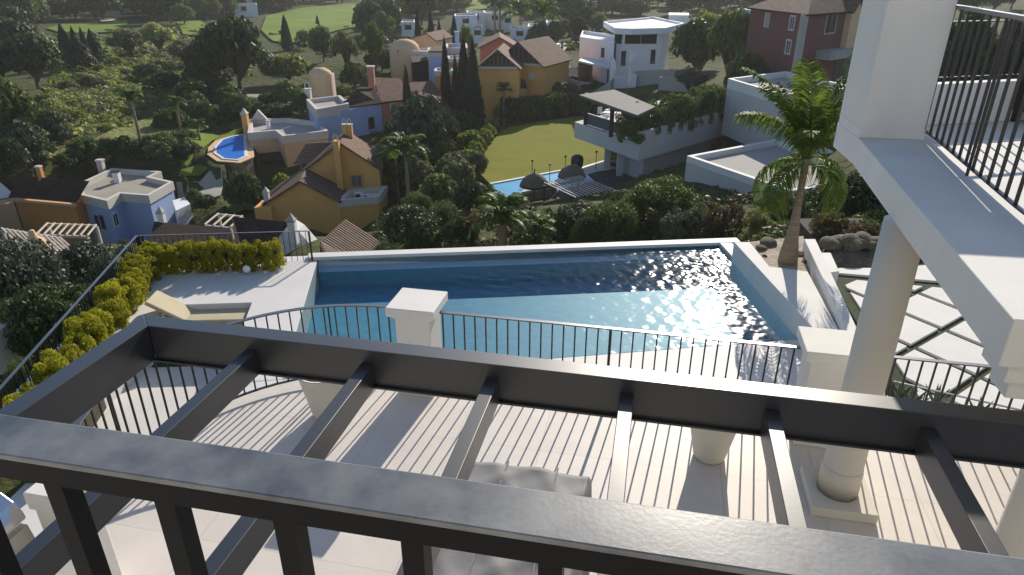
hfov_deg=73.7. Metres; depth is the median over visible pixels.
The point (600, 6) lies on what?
tree
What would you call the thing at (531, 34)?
tree
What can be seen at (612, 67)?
feather flag
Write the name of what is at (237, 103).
bush
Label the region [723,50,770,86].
tree
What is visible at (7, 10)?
tree
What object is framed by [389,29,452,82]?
villa
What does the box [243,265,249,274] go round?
garden light
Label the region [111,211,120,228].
window
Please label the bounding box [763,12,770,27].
window
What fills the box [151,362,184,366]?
bay mat
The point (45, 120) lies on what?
bush
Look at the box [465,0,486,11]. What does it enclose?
golf lawn
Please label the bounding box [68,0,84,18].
tree
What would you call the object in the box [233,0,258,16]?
villa
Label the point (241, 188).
tree
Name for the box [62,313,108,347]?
hedge shrub
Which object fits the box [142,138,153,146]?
bush
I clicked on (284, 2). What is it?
tree
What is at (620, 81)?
garden wall
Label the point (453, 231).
shrub
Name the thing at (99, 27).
golf lawn
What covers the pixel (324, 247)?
tiled roof
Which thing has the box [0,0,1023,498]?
ground
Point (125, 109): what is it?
bush
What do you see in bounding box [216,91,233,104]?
bush
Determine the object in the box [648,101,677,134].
hedge shrub
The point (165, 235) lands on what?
pool fence
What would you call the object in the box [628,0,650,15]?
tree
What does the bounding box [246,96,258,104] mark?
tree
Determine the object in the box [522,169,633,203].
villa patio
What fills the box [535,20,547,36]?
tree
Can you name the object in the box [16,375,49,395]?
hedge shrub
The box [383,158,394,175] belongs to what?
bush
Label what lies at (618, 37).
window
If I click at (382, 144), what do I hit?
palm tree
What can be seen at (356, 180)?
window
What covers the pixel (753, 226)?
shrub
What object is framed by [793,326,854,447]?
terrace pier
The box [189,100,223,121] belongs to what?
bush
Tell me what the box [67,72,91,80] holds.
bush
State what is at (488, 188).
palm tree
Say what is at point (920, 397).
agave
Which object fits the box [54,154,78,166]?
bush
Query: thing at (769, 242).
boulder
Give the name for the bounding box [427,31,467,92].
villa
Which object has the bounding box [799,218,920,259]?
planted bank
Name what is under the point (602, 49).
window
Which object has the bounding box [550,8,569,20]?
tree
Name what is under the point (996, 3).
tree
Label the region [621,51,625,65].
window
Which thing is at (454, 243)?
scrub
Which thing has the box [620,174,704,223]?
shrub
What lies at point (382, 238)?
scrub
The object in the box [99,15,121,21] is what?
garden path
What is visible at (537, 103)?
hedge shrub
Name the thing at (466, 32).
tree
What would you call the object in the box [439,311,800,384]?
terrace railing
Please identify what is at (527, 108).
hedge shrub
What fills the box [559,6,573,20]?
tree
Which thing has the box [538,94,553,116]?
hedge shrub
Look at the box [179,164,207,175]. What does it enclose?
garden lawn
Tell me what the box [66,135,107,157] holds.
bush
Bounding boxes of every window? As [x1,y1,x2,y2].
[93,215,100,229]
[99,215,105,229]
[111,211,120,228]
[350,174,362,187]
[368,116,374,128]
[404,22,410,29]
[462,16,468,22]
[474,27,480,34]
[516,28,522,35]
[528,72,534,79]
[601,48,604,57]
[614,34,621,43]
[614,42,615,58]
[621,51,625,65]
[624,34,657,44]
[650,50,655,63]
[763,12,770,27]
[784,39,791,54]
[788,15,795,30]
[823,14,837,34]
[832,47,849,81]
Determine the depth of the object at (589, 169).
61.99 m
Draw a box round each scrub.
[0,133,45,177]
[0,158,32,173]
[0,243,136,381]
[21,235,128,361]
[38,25,263,75]
[49,24,264,74]
[52,24,232,71]
[268,24,672,54]
[276,25,608,56]
[278,25,614,52]
[369,131,472,249]
[371,135,477,248]
[373,139,478,249]
[465,185,828,246]
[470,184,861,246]
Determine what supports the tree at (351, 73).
on the ground at (714, 72)
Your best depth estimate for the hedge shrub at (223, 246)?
15.33 m
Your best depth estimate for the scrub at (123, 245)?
38.63 m
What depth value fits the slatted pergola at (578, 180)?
50.18 m
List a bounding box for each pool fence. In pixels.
[0,235,139,408]
[138,230,312,262]
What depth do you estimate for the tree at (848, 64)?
53.49 m
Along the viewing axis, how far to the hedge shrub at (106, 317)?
12.38 m
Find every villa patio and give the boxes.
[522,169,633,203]
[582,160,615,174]
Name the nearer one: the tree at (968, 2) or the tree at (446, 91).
the tree at (446, 91)
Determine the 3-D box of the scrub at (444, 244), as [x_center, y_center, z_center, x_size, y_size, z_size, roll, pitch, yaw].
[-9.218,-9.597,58.842,14.363,6.911,51.377,0,25,0]
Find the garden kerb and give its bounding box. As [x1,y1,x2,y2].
[838,265,937,282]
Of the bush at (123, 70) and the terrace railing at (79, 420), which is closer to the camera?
the terrace railing at (79, 420)
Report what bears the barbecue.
on the terrace floor
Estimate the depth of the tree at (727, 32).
76.87 m
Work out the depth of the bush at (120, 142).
66.05 m
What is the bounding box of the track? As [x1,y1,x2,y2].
[247,94,260,96]
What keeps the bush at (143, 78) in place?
on the ground at (714, 72)
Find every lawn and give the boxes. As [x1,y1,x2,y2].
[48,20,127,32]
[101,44,114,51]
[172,127,242,166]
[177,20,203,34]
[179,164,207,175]
[261,4,356,41]
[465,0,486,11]
[477,116,604,184]
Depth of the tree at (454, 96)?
77.14 m
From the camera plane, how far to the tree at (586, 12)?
148.15 m
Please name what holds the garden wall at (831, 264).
on the ground at (714, 72)
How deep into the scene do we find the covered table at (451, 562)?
5.38 m
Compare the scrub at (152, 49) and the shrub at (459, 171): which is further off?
the scrub at (152, 49)
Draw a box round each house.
[149,206,316,257]
[745,0,862,84]
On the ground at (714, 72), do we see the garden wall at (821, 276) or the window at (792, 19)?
the garden wall at (821, 276)
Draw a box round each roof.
[1,227,69,254]
[293,141,331,168]
[319,242,340,252]
[320,219,379,251]
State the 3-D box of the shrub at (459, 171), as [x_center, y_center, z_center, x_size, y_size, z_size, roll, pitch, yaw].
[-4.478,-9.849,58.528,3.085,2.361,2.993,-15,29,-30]
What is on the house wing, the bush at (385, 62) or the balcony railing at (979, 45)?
the balcony railing at (979, 45)
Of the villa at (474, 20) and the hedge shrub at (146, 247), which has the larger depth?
the villa at (474, 20)
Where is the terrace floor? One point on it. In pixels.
(400, 431)
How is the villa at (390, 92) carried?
on the ground at (714, 72)
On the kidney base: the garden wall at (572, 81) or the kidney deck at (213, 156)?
the kidney deck at (213, 156)
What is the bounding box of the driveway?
[569,66,577,77]
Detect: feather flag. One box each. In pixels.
[609,57,615,80]
[626,52,634,90]
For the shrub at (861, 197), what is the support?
on the ground at (714, 72)
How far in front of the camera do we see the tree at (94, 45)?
104.80 m
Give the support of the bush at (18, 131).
on the ground at (714, 72)
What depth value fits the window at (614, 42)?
88.73 m
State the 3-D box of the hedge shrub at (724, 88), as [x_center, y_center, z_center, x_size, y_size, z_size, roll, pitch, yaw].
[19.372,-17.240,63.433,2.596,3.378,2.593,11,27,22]
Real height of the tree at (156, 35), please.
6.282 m
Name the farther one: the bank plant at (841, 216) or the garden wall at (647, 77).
the garden wall at (647, 77)
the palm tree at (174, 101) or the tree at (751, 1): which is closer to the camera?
the palm tree at (174, 101)
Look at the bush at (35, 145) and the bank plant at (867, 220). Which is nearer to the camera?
the bank plant at (867, 220)
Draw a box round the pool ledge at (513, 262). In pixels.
[319,252,721,271]
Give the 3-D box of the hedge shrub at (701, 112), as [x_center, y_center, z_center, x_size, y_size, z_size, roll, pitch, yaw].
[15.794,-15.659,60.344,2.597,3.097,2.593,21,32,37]
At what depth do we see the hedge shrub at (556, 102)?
83.14 m
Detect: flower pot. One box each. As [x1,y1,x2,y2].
[297,379,343,419]
[691,428,735,464]
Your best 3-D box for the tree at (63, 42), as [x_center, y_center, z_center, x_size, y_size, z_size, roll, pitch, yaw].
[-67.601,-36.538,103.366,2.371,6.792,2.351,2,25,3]
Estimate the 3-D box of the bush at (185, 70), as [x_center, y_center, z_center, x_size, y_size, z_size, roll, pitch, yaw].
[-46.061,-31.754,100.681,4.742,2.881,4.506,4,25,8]
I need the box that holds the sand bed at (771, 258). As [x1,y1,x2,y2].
[750,236,808,272]
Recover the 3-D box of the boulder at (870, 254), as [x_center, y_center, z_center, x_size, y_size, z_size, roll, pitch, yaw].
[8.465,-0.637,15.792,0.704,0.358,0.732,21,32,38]
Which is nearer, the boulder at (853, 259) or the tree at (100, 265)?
the boulder at (853, 259)
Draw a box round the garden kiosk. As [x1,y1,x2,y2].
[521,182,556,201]
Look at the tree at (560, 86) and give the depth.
86.61 m
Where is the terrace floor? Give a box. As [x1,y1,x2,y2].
[106,380,1019,574]
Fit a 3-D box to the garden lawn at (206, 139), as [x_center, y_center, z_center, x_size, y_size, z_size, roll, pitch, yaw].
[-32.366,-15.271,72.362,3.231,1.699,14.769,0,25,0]
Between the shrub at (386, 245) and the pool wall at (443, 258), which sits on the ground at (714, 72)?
the shrub at (386, 245)
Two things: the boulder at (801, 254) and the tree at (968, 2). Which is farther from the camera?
the tree at (968, 2)
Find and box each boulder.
[755,244,767,250]
[760,237,776,247]
[798,251,803,256]
[819,236,841,250]
[821,249,845,263]
[831,235,842,244]
[831,253,842,262]
[840,261,857,267]
[842,233,862,251]
[845,255,862,267]
[855,231,872,249]
[857,250,865,256]
[860,238,867,249]
[862,262,871,267]
[866,241,876,249]
[866,251,874,258]
[872,236,878,241]
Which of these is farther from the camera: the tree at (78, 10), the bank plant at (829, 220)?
the tree at (78, 10)
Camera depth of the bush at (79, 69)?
98.70 m
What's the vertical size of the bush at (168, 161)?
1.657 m
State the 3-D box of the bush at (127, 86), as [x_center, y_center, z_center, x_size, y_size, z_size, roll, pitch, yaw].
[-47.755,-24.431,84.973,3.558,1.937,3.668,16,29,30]
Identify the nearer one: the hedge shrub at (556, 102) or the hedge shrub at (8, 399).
the hedge shrub at (8, 399)
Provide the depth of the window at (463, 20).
153.68 m
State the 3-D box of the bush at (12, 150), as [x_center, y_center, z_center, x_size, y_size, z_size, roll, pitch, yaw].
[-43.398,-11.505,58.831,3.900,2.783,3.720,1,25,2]
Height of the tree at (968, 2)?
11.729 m
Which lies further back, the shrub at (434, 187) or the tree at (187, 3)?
the tree at (187, 3)
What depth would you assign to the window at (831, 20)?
66.31 m
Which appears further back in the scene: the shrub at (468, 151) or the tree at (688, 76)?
the tree at (688, 76)
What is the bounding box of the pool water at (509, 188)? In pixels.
[490,172,593,196]
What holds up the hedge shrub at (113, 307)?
on the flower bed at (96, 411)
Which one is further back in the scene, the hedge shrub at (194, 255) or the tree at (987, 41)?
the tree at (987, 41)
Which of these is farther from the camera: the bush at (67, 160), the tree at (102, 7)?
the tree at (102, 7)
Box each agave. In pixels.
[890,380,917,397]
[902,387,931,399]
[926,383,951,401]
[969,395,999,407]
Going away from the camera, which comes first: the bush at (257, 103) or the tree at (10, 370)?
the tree at (10, 370)
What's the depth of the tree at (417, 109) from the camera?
65.43 m
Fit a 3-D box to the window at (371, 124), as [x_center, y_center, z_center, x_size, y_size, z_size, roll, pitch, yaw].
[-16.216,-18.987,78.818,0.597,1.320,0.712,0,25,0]
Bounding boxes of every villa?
[0,165,95,250]
[80,159,192,243]
[104,8,137,15]
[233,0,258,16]
[240,108,328,166]
[254,118,387,233]
[303,81,382,141]
[366,65,449,130]
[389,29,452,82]
[401,20,414,37]
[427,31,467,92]
[454,10,484,42]
[477,32,572,122]
[485,11,511,32]
[510,20,557,41]
[574,71,845,194]
[579,13,688,82]
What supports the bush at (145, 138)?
on the ground at (714, 72)
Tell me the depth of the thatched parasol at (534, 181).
51.62 m
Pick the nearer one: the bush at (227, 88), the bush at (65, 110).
the bush at (65, 110)
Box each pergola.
[0,315,1023,574]
[36,222,102,248]
[204,213,243,238]
[543,175,614,201]
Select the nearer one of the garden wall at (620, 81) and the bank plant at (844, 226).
the bank plant at (844, 226)
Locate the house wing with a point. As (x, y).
(953, 227)
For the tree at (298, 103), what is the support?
on the ground at (714, 72)
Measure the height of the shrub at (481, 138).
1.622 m
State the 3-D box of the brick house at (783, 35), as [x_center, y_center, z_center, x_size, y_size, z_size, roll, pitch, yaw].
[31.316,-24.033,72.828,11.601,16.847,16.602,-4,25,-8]
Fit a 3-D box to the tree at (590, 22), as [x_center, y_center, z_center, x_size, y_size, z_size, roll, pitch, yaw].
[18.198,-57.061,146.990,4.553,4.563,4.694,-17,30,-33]
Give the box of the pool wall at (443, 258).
[282,245,793,378]
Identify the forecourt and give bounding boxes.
[176,166,222,198]
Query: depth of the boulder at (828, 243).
15.88 m
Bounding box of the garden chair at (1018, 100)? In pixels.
[1010,73,1023,121]
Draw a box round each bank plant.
[808,213,845,233]
[809,219,839,236]
[827,211,848,229]
[838,219,858,230]
[841,223,879,235]
[853,220,881,232]
[858,217,880,233]
[860,218,881,230]
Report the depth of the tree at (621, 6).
189.98 m
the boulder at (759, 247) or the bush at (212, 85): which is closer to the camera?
the boulder at (759, 247)
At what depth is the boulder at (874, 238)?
15.99 m
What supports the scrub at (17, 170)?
on the ground at (714, 72)
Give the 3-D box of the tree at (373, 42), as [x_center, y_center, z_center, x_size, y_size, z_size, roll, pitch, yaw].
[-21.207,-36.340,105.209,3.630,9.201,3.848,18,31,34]
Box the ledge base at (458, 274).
[319,257,721,286]
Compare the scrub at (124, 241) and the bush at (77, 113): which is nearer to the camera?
the scrub at (124, 241)
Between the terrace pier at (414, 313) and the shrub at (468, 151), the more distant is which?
the shrub at (468, 151)
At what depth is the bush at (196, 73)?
90.04 m
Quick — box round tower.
[308,67,336,97]
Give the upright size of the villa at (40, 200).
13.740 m
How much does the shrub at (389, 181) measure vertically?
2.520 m
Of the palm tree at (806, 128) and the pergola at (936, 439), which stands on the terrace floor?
the pergola at (936, 439)
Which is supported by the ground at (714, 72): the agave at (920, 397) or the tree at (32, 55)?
the tree at (32, 55)
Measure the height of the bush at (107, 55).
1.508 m
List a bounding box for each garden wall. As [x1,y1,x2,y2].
[567,77,579,88]
[590,78,613,109]
[613,74,636,88]
[635,69,679,86]
[658,77,699,91]
[802,239,855,331]
[822,253,838,282]
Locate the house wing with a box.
[800,0,1023,558]
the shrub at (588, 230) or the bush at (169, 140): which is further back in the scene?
the bush at (169, 140)
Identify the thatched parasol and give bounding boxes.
[519,168,548,201]
[558,160,585,191]
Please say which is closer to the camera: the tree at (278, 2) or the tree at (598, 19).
the tree at (598, 19)
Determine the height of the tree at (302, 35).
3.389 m
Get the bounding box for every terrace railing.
[73,304,391,433]
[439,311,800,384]
[884,355,1023,410]
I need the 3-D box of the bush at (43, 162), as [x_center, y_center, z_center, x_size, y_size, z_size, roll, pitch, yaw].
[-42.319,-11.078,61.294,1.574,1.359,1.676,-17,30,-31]
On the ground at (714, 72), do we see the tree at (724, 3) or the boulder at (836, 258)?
the tree at (724, 3)
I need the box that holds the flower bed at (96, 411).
[21,399,106,484]
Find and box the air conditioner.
[354,192,363,197]
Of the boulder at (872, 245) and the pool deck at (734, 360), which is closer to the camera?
the pool deck at (734, 360)
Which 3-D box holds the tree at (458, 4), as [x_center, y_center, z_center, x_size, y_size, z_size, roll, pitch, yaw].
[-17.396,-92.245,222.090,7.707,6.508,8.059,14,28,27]
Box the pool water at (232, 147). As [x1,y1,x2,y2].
[217,135,243,158]
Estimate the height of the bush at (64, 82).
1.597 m
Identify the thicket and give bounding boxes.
[27,116,231,170]
[43,58,184,140]
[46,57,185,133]
[48,117,234,163]
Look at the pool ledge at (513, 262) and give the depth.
16.45 m
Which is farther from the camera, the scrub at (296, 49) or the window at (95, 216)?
the scrub at (296, 49)
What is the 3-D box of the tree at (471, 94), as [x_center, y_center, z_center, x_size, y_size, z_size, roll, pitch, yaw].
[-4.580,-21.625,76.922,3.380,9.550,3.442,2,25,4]
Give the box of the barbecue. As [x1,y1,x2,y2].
[0,492,76,574]
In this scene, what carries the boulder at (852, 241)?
on the boulder at (841, 253)
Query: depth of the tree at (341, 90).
90.26 m
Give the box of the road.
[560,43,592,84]
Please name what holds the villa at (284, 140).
on the ground at (714, 72)
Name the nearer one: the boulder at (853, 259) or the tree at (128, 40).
the boulder at (853, 259)
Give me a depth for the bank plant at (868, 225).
16.69 m
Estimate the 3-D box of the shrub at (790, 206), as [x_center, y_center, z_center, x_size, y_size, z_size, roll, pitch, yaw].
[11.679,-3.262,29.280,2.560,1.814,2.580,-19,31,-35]
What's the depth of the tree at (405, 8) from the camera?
171.59 m
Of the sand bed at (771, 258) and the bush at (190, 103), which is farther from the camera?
the bush at (190, 103)
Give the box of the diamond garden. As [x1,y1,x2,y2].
[836,260,1023,409]
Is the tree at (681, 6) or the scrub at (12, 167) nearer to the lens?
the scrub at (12, 167)
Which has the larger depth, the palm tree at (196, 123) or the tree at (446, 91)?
the tree at (446, 91)
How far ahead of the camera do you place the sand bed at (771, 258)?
15.48 m
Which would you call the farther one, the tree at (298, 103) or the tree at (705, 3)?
the tree at (705, 3)
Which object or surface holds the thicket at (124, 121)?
on the ground at (714, 72)
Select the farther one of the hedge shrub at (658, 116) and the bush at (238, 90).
the bush at (238, 90)
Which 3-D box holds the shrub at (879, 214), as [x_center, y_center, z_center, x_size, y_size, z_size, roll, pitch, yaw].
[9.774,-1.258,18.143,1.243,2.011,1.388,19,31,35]
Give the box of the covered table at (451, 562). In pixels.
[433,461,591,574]
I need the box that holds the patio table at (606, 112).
[602,111,622,119]
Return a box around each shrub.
[2,392,22,406]
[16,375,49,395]
[30,351,68,383]
[39,343,85,372]
[61,332,96,356]
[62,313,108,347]
[80,308,114,344]
[89,296,131,331]
[92,280,131,316]
[107,276,144,313]
[116,265,149,300]
[117,252,153,291]
[134,239,165,274]
[136,250,161,282]
[151,243,176,274]
[167,240,193,274]
[181,239,209,273]
[198,236,225,273]
[213,239,239,271]
[230,240,256,272]
[245,239,269,271]
[260,237,286,271]
[374,239,403,250]
[375,203,443,245]
[382,172,396,193]
[386,154,421,188]
[400,190,433,211]
[418,172,458,202]
[427,137,458,163]
[428,200,457,226]
[438,215,474,247]
[441,159,475,182]
[452,177,486,215]
[455,129,485,150]
[460,212,480,243]
[462,149,472,155]
[465,150,488,169]
[466,140,484,152]
[466,144,478,152]
[477,136,486,148]
[478,128,493,139]
[479,131,490,144]
[482,123,496,135]
[486,119,499,131]
[499,96,516,120]
[506,96,525,118]
[515,96,531,119]
[523,95,541,118]
[532,94,548,117]
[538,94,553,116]
[544,92,562,116]
[550,199,597,232]
[553,92,569,116]
[559,92,575,114]
[568,91,583,114]
[569,215,603,242]
[575,90,591,113]
[584,200,638,241]
[602,189,631,204]
[615,111,652,144]
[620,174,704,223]
[630,100,665,134]
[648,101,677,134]
[652,94,688,131]
[659,205,706,239]
[669,90,699,130]
[685,93,710,127]
[689,86,717,123]
[695,198,750,236]
[699,83,726,121]
[711,83,726,99]
[737,205,787,241]
[756,190,816,222]
[806,171,883,217]
[862,208,888,224]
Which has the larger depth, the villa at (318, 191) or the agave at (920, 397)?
the villa at (318, 191)
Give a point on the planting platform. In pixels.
(782, 303)
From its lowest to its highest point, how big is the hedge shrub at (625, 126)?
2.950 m
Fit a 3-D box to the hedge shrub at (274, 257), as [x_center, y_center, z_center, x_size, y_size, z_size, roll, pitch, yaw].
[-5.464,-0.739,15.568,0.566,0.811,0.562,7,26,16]
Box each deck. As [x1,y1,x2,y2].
[3,256,319,406]
[10,362,221,536]
[207,134,253,163]
[239,339,801,394]
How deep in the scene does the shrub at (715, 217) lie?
28.13 m
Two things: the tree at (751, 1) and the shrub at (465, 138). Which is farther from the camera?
the tree at (751, 1)
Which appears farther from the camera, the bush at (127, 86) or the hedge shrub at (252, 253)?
the bush at (127, 86)
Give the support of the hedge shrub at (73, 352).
on the flower bed at (96, 411)
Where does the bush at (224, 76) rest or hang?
on the ground at (714, 72)
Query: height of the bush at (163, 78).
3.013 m
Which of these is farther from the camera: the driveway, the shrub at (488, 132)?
the driveway
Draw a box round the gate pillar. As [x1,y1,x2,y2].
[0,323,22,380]
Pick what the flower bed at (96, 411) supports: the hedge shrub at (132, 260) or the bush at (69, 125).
the hedge shrub at (132, 260)
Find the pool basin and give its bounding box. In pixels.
[307,271,773,358]
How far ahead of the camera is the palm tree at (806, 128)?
13.96 m
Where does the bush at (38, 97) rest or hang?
on the ground at (714, 72)
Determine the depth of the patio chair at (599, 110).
64.07 m
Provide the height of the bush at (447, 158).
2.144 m
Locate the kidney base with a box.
[221,158,255,176]
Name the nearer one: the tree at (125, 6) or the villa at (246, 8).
the tree at (125, 6)
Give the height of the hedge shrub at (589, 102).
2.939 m
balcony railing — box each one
[0,414,1023,574]
[925,4,1023,214]
[939,20,1023,78]
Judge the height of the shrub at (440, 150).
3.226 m
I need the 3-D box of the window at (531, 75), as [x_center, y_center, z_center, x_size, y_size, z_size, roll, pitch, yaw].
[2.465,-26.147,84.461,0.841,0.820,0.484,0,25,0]
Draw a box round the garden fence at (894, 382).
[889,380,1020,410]
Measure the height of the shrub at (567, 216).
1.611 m
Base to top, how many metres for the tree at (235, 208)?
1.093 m
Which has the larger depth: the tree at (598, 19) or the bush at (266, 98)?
the tree at (598, 19)
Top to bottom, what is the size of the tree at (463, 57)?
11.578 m
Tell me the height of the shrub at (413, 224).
2.556 m
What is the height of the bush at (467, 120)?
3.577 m
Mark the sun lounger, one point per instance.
(163, 303)
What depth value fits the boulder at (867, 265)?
15.50 m
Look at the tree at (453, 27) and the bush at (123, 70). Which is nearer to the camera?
the bush at (123, 70)
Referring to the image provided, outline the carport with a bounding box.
[578,57,609,88]
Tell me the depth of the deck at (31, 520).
12.24 m
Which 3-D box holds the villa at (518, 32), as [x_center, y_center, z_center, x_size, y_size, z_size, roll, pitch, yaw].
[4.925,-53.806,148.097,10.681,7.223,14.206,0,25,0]
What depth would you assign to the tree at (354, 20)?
150.69 m
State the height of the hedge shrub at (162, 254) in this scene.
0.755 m
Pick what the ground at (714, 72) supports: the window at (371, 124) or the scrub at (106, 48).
the scrub at (106, 48)
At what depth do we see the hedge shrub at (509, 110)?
80.88 m
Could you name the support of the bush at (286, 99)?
on the ground at (714, 72)
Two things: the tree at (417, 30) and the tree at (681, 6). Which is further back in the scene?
the tree at (681, 6)
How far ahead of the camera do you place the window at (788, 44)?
66.32 m
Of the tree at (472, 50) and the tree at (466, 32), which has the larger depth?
the tree at (466, 32)
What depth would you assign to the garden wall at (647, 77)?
86.28 m
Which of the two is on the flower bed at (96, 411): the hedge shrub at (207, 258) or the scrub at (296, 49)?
the hedge shrub at (207, 258)
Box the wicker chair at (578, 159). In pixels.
[571,154,583,167]
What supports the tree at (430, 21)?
on the ground at (714, 72)
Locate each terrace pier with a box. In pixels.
[23,483,122,574]
[385,288,447,396]
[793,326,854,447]
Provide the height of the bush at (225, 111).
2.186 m
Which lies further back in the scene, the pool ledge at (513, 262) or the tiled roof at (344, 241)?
the tiled roof at (344, 241)
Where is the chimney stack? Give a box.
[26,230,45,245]
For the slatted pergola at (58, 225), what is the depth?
42.51 m
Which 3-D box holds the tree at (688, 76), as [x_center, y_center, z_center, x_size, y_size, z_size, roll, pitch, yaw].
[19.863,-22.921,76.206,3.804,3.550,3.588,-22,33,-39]
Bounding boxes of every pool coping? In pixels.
[214,134,247,160]
[306,238,739,275]
[489,170,560,183]
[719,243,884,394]
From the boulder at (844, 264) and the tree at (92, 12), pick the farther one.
the tree at (92, 12)
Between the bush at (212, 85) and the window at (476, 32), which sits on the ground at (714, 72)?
the bush at (212, 85)
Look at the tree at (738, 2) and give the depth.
196.96 m
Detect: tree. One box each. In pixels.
[0,0,39,21]
[0,3,28,21]
[0,15,43,41]
[0,32,63,88]
[0,45,10,77]
[0,77,42,127]
[0,232,72,303]
[0,281,94,357]
[0,356,34,397]
[28,4,47,26]
[30,0,50,16]
[47,0,75,20]
[49,238,116,288]
[57,23,69,61]
[63,37,97,67]
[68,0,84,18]
[70,26,76,39]
[71,0,96,18]
[72,0,122,18]
[79,26,92,64]
[82,251,123,302]
[86,28,104,62]
[105,27,143,57]
[116,89,143,142]
[120,0,137,16]
[123,0,167,20]
[135,22,177,52]
[150,0,183,22]
[164,95,187,128]
[167,39,191,59]
[169,3,195,23]
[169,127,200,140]
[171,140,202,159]
[178,78,206,94]
[180,39,215,72]
[184,0,194,12]
[184,189,201,199]
[186,118,207,140]
[190,0,222,19]
[190,12,273,89]
[191,194,216,211]
[218,0,238,17]
[220,169,263,209]
[226,200,254,213]
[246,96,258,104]
[252,0,273,13]
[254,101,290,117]
[259,52,313,81]
[270,0,281,11]
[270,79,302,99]
[270,172,288,189]
[277,0,295,10]
[280,14,293,50]
[291,92,308,119]
[294,29,309,43]
[308,24,334,61]
[330,29,358,62]
[336,85,351,96]
[339,61,367,89]
[351,0,389,26]
[355,0,387,32]
[359,20,385,76]
[363,11,395,32]
[372,138,417,198]
[379,0,401,37]
[382,131,429,196]
[389,90,460,145]
[395,0,409,27]
[403,65,410,104]
[404,0,438,25]
[406,99,449,148]
[414,9,420,35]
[427,11,433,32]
[436,0,452,16]
[440,38,451,110]
[450,54,459,109]
[451,13,456,42]
[453,0,470,12]
[457,33,467,109]
[458,53,485,131]
[459,23,473,49]
[467,191,533,245]
[470,37,482,112]
[479,0,509,33]
[479,182,498,203]
[486,0,512,32]
[492,105,500,117]
[496,82,513,123]
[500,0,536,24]
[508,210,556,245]
[521,4,538,18]
[525,27,538,39]
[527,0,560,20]
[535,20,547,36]
[546,20,563,42]
[550,0,586,12]
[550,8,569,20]
[552,82,573,91]
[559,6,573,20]
[560,18,569,36]
[567,15,588,37]
[567,84,580,91]
[579,6,593,23]
[586,0,595,7]
[588,11,605,31]
[590,12,606,32]
[593,0,604,13]
[601,0,631,14]
[612,0,632,16]
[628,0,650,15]
[666,0,696,12]
[670,17,719,70]
[674,65,707,93]
[697,0,722,10]
[697,9,717,26]
[706,5,749,75]
[713,0,729,10]
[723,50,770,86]
[729,0,740,8]
[733,58,847,265]
[741,0,757,3]
[844,46,853,76]
[938,3,997,81]
[956,0,983,12]
[976,21,1023,79]
[983,0,1014,9]
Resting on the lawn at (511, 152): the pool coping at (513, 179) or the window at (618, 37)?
the pool coping at (513, 179)
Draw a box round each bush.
[0,122,40,143]
[0,137,32,165]
[20,135,57,158]
[25,124,45,136]
[30,108,69,130]
[32,93,65,106]
[33,157,49,166]
[39,98,64,111]
[45,121,75,133]
[47,124,72,142]
[54,78,79,89]
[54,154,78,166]
[58,107,71,114]
[58,112,74,121]
[63,83,81,88]
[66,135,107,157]
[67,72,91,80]
[69,110,85,118]
[73,66,88,72]
[78,75,97,84]
[85,77,109,86]
[91,63,107,70]
[98,137,118,152]
[104,53,114,58]
[104,135,133,154]
[105,56,123,63]
[111,83,142,92]
[117,106,131,114]
[120,68,130,74]
[121,75,138,82]
[126,140,141,158]
[130,63,162,77]
[139,75,150,82]
[140,136,150,145]
[142,69,181,87]
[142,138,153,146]
[142,139,172,159]
[146,60,166,69]
[150,131,178,142]
[151,107,192,128]
[155,135,176,148]
[155,153,180,168]
[173,81,209,97]
[177,90,210,107]
[178,68,215,83]
[180,66,192,76]
[180,99,197,113]
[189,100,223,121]
[207,80,230,95]
[211,70,233,82]
[213,84,236,102]
[213,103,235,117]
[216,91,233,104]
[221,93,252,116]
[223,86,246,95]
[251,101,265,111]
[257,93,277,103]
[278,95,292,103]
[283,102,299,113]
[364,48,388,70]
[380,52,389,68]
[382,117,396,132]
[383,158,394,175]
[394,35,409,40]
[408,160,440,182]
[410,147,437,166]
[434,150,476,171]
[449,109,482,133]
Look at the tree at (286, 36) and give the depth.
128.73 m
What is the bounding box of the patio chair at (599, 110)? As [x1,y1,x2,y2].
[597,107,604,116]
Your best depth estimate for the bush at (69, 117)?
73.08 m
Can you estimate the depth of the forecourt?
64.25 m
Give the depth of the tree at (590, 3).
177.24 m
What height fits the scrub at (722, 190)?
9.543 m
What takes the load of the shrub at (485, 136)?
on the ground at (714, 72)
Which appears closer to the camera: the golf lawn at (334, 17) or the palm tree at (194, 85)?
the palm tree at (194, 85)
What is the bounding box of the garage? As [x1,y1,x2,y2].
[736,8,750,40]
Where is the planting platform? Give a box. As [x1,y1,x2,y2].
[728,242,837,340]
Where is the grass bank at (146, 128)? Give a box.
[28,112,237,171]
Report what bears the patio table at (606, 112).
on the modern villa at (738, 168)
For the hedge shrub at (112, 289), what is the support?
on the flower bed at (96, 411)
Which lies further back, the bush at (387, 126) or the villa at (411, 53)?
the villa at (411, 53)
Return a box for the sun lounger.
[144,290,249,325]
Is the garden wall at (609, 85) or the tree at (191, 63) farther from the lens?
the tree at (191, 63)
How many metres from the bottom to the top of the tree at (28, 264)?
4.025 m
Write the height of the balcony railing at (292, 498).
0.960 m

